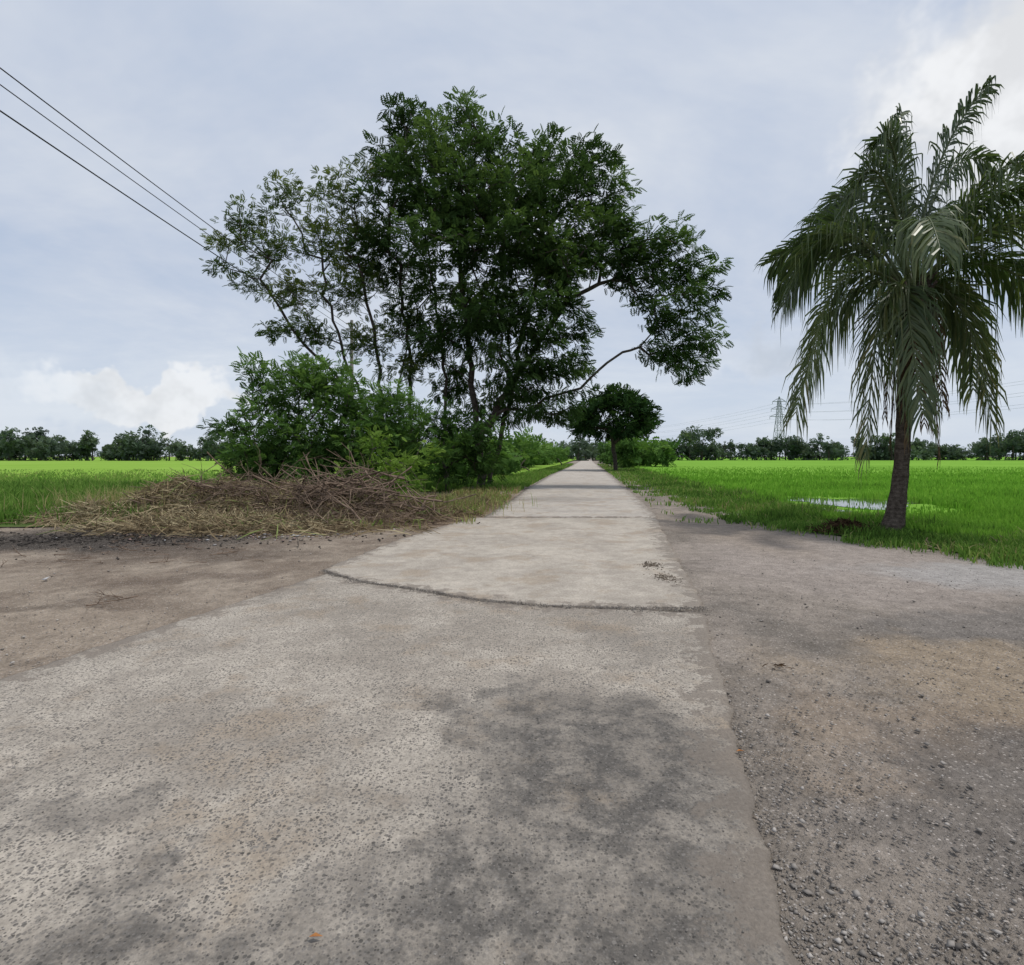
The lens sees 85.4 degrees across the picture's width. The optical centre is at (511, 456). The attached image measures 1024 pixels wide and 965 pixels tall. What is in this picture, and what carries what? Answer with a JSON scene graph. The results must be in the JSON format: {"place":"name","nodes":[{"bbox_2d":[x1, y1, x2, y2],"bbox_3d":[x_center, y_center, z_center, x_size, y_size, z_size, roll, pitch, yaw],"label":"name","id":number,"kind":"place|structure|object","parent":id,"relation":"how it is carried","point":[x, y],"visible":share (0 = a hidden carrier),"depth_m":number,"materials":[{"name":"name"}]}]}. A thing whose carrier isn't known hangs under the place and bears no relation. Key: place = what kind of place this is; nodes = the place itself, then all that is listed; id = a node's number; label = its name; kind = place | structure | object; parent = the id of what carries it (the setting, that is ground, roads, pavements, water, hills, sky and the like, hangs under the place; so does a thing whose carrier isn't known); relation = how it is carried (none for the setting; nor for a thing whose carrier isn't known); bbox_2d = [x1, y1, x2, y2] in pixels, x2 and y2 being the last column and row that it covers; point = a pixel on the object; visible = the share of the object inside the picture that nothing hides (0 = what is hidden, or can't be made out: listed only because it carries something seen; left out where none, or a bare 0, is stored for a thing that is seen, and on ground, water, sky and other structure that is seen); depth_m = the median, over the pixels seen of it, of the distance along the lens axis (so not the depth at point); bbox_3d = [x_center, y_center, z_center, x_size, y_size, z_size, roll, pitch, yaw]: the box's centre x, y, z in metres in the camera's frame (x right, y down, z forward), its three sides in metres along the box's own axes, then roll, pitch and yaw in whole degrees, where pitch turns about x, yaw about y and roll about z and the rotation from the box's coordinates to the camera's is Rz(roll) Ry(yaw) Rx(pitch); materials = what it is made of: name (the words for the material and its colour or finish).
{"place":"outdoors","nodes":[
{"label":"outdoors","id":0,"kind":"place"},
{"bbox_2d":[0,528,387,672],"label":"gravel","id":1,"kind":"structure","parent":0,"point":[12,662],"depth_m":6.06,"materials":[{"name":"grey gravel"}]},
{"bbox_2d":[0,468,539,526],"bbox_3d":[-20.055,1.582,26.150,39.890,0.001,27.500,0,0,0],"label":"grass field","id":2,"kind":"structure","parent":0,"point":[15,525],"depth_m":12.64,"materials":[{"name":"green plant"}]},
{"bbox_2d":[3,480,494,520],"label":"dry grass","id":3,"kind":"structure","parent":2,"relation":"on","point":[110,495],"depth_m":14.92,"materials":[{"name":"plant"}]},
{"bbox_2d":[0,457,575,481],"bbox_3d":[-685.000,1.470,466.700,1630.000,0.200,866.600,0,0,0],"label":"rice field","id":4,"kind":"structure","parent":0,"point":[103,465],"depth_m":72.94,"materials":[{"name":"green plant"}]},
{"bbox_2d":[0,459,799,964],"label":"concrete road","id":5,"kind":"structure","parent":0,"point":[584,535],"depth_m":2.76,"materials":[{"name":"grey concrete"}]},
{"bbox_2d":[309,932,321,936],"bbox_3d":[-0.636,1.555,1.800,0.045,0.010,0.017,0,0,-20],"label":"fallen leaf","id":6,"kind":"object","parent":5,"relation":"on","point":[315,934],"visible":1,"depth_m":1.80,"materials":[{"name":"orange plant"}]},
{"bbox_2d":[0,612,744,963],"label":"loose grit","id":7,"kind":"object","parent":5,"relation":"on","point":[380,860],"visible":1,"depth_m":2.23,"materials":[{"name":"grey gravel"}]},
{"bbox_2d":[318,569,707,612],"bbox_3d":[-0.424,1.575,6.401,5.086,0.019,0.814,0,0,22],"label":"joint grit","id":8,"kind":"object","parent":5,"relation":"on","point":[500,602],"visible":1,"depth_m":5.92,"materials":[{"name":"grey gravel"}]},
{"bbox_2d":[636,561,664,569],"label":"dirt clods","id":9,"kind":"object","parent":5,"relation":"on","point":[651,564],"visible":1,"depth_m":8.00,"materials":[{"name":"soil"}]},
{"bbox_2d":[643,571,682,584],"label":"dirt clods","id":10,"kind":"object","parent":5,"relation":"on","point":[665,578],"visible":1,"depth_m":7.17,"materials":[{"name":"soil"}]},
{"bbox_2d":[0,456,1023,964],"bbox_3d":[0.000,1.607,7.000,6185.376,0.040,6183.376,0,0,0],"label":"ground","id":11,"kind":"structure","parent":0,"point":[980,760],"depth_m":4.27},
{"bbox_2d":[84,590,137,608],"bbox_3d":[-4.391,1.522,6.081,0.447,0.141,0.604,0,0,-21],"label":"fallen stick","id":12,"kind":"object","parent":11,"relation":"on","point":[115,596],"visible":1,"depth_m":6.09,"materials":[{"name":"grey wood"}]},
{"bbox_2d":[1,534,270,566],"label":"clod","id":13,"kind":"object","parent":11,"relation":"on","point":[120,547],"visible":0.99,"depth_m":9.11,"materials":[{"name":"brown soil"}]},
{"bbox_2d":[0,528,302,547],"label":"charred sticks","id":14,"kind":"object","parent":11,"relation":"on","point":[102,536],"visible":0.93,"depth_m":10.55,"materials":[{"name":"black wood"}]},
{"bbox_2d":[0,529,405,559],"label":"ash clods","id":15,"kind":"object","parent":11,"relation":"on","point":[41,536],"visible":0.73,"depth_m":10.59,"materials":[{"name":"grey soil"}]},
{"bbox_2d":[56,529,394,545],"bbox_3d":[-6.405,1.585,11.669,7.459,0.061,2.944,0,0,14],"label":"rubbish scatter","id":16,"kind":"object","parent":11,"relation":"on","point":[312,537],"visible":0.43,"depth_m":11.01,"materials":[{"name":"grey"}]},
{"bbox_2d":[0,424,485,460],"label":"distant trees","id":17,"kind":"object","parent":11,"relation":"on","point":[38,445],"visible":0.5,"depth_m":161.38,"materials":[{"name":"green plant"}]},
{"bbox_2d":[1,471,506,540],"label":"straw heap","id":18,"kind":"object","parent":11,"relation":"on","point":[224,521],"visible":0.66,"depth_m":12.76,"materials":[{"name":"beige plant"}]},
{"bbox_2d":[130,442,479,529],"bbox_3d":[-5.384,0.631,14.057,9.298,1.968,4.702,0,0,0],"label":"cut branch pile","id":19,"kind":"object","parent":11,"relation":"on","point":[320,487],"visible":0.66,"depth_m":13.66,"materials":[{"name":"brown wood"}]},
{"bbox_2d":[199,155,434,479],"bbox_3d":[-9.686,-6.557,27.780,11.869,16.388,5.634,0,0,0],"label":"sparse tree","id":20,"kind":"object","parent":11,"relation":"on","point":[310,330],"visible":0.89,"depth_m":27.36,"materials":[{"name":"green plant"}]},
{"bbox_2d":[196,346,438,493],"bbox_3d":[-6.800,-0.993,19.675,8.295,5.892,5.255,0,0,0],"label":"leafy bush","id":21,"kind":"object","parent":11,"relation":"on","point":[313,378],"visible":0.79,"depth_m":18.97,"materials":[{"name":"green plant"}]},
{"bbox_2d":[346,320,353,440],"bbox_3d":[-10.499,-3.583,36.000,0.518,10.463,0.320,0,0,0],"label":"utility pole","id":22,"kind":"object","parent":11,"relation":"on","point":[351,359],"visible":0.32,"depth_m":35.92,"materials":[{"name":"concrete"}]},
{"bbox_2d":[0,67,345,335],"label":"power lines","id":23,"kind":"object","parent":22,"relation":"attached to","point":[138,184],"visible":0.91,"depth_m":15.42,"materials":[{"name":"black metal"}]},
{"bbox_2d":[330,425,445,494],"bbox_3d":[-3.948,0.285,17.905,3.522,2.675,2.593,0,0,0],"label":"pale bush","id":24,"kind":"object","parent":11,"relation":"on","point":[391,467],"visible":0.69,"depth_m":17.86,"materials":[{"name":"green plant"}]},
{"bbox_2d":[323,488,536,515],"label":"dry grass","id":25,"kind":"structure","parent":11,"relation":"on","point":[448,497],"depth_m":16.32,"materials":[{"name":"brown plant"}]},
{"bbox_2d":[359,383,512,493],"bbox_3d":[-3.712,-0.753,25.288,7.484,5.269,4.438,0,0,21],"label":"leafy bush","id":26,"kind":"object","parent":11,"relation":"on","point":[454,438],"visible":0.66,"depth_m":24.55,"materials":[{"name":"green plant"}]},
{"bbox_2d":[352,463,572,529],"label":"roadside weeds","id":27,"kind":"object","parent":11,"relation":"on","point":[526,479],"visible":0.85,"depth_m":25.81,"materials":[{"name":"green plant"}]},
{"bbox_2d":[360,419,569,481],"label":"roadside hedge","id":28,"kind":"object","parent":11,"relation":"on","point":[519,452],"visible":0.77,"depth_m":58.22,"materials":[{"name":"green plant"}]},
{"bbox_2d":[345,86,734,486],"bbox_3d":[1.285,-8.434,27.779,18.964,20.307,9.939,0,0,0],"label":"rain tree","id":29,"kind":"object","parent":11,"relation":"on","point":[540,255],"visible":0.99,"depth_m":26.22,"materials":[{"name":"green plant"}]},
{"bbox_2d":[527,438,600,459],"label":"distant trees","id":30,"kind":"object","parent":11,"relation":"on","point":[565,444],"visible":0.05,"depth_m":257.49,"materials":[{"name":"green plant"}]},
{"bbox_2d":[562,382,665,469],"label":"round tree","id":31,"kind":"object","parent":11,"relation":"on","point":[625,403],"visible":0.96,"depth_m":57.72,"materials":[{"name":"green plant"}]},
{"bbox_2d":[596,436,689,467],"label":"roadside hedge","id":32,"kind":"object","parent":11,"relation":"on","point":[638,451],"visible":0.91,"depth_m":74.71,"materials":[{"name":"green plant"}]},
{"bbox_2d":[597,463,783,528],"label":"roadside weeds","id":33,"kind":"object","parent":11,"relation":"on","point":[623,477],"visible":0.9,"depth_m":27.08,"materials":[{"name":"green plant"}]},
{"bbox_2d":[770,396,787,457],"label":"transmission pylon","id":34,"kind":"object","parent":11,"relation":"on","point":[778,412],"visible":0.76,"depth_m":329.56,"materials":[{"name":"metal"}]},
{"bbox_2d":[652,381,1023,437],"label":"transmission lines","id":35,"kind":"object","parent":34,"relation":"attached to","point":[842,411],"visible":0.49,"depth_m":286.62,"materials":[{"name":"metal"}]},
{"bbox_2d":[762,662,795,669],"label":"dry twig litter","id":36,"kind":"object","parent":11,"relation":"on","point":[779,665],"visible":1,"depth_m":4.16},
{"bbox_2d":[569,425,1023,460],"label":"distant trees","id":37,"kind":"object","parent":11,"relation":"on","point":[789,446],"visible":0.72,"depth_m":179.16,"materials":[{"name":"green plant"}]},
{"bbox_2d":[610,464,1023,569],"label":"grass verge","id":38,"kind":"object","parent":11,"relation":"on","point":[797,519],"depth_m":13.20,"materials":[{"name":"green plant"}]},
{"bbox_2d":[804,517,879,533],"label":"dry frond litter","id":39,"kind":"object","parent":38,"relation":"on","point":[838,523],"visible":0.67,"depth_m":11.48,"materials":[{"name":"brown plant"}]},
{"bbox_2d":[754,75,1023,530],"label":"coconut palm","id":40,"kind":"object","parent":38,"relation":"on","point":[917,300],"visible":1,"depth_m":11.26,"materials":[{"name":"green plant"}]},
{"bbox_2d":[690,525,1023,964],"bbox_3d":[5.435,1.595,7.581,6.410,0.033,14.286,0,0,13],"label":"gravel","id":41,"kind":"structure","parent":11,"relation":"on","point":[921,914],"depth_m":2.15,"materials":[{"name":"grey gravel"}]},
{"bbox_2d":[0,0,1023,455],"label":"sky","id":42,"kind":"structure","parent":0,"point":[739,116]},
{"bbox_2d":[634,457,1023,513],"bbox_3d":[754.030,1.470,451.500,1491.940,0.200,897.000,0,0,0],"label":"rice field","id":43,"kind":"structure","parent":0,"point":[837,463],"depth_m":81.66,"materials":[{"name":"green plant"}]},
{"bbox_2d":[631,466,1023,539],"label":"rice plants","id":44,"kind":"object","parent":43,"relation":"on","point":[997,502],"visible":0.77,"depth_m":23.18,"materials":[{"name":"green plant"}]},
{"bbox_2d":[787,497,916,509],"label":"paddy water","id":45,"kind":"structure","parent":0,"point":[876,504],"depth_m":18.58,"materials":[{"name":"grey liquid"}]}
]}

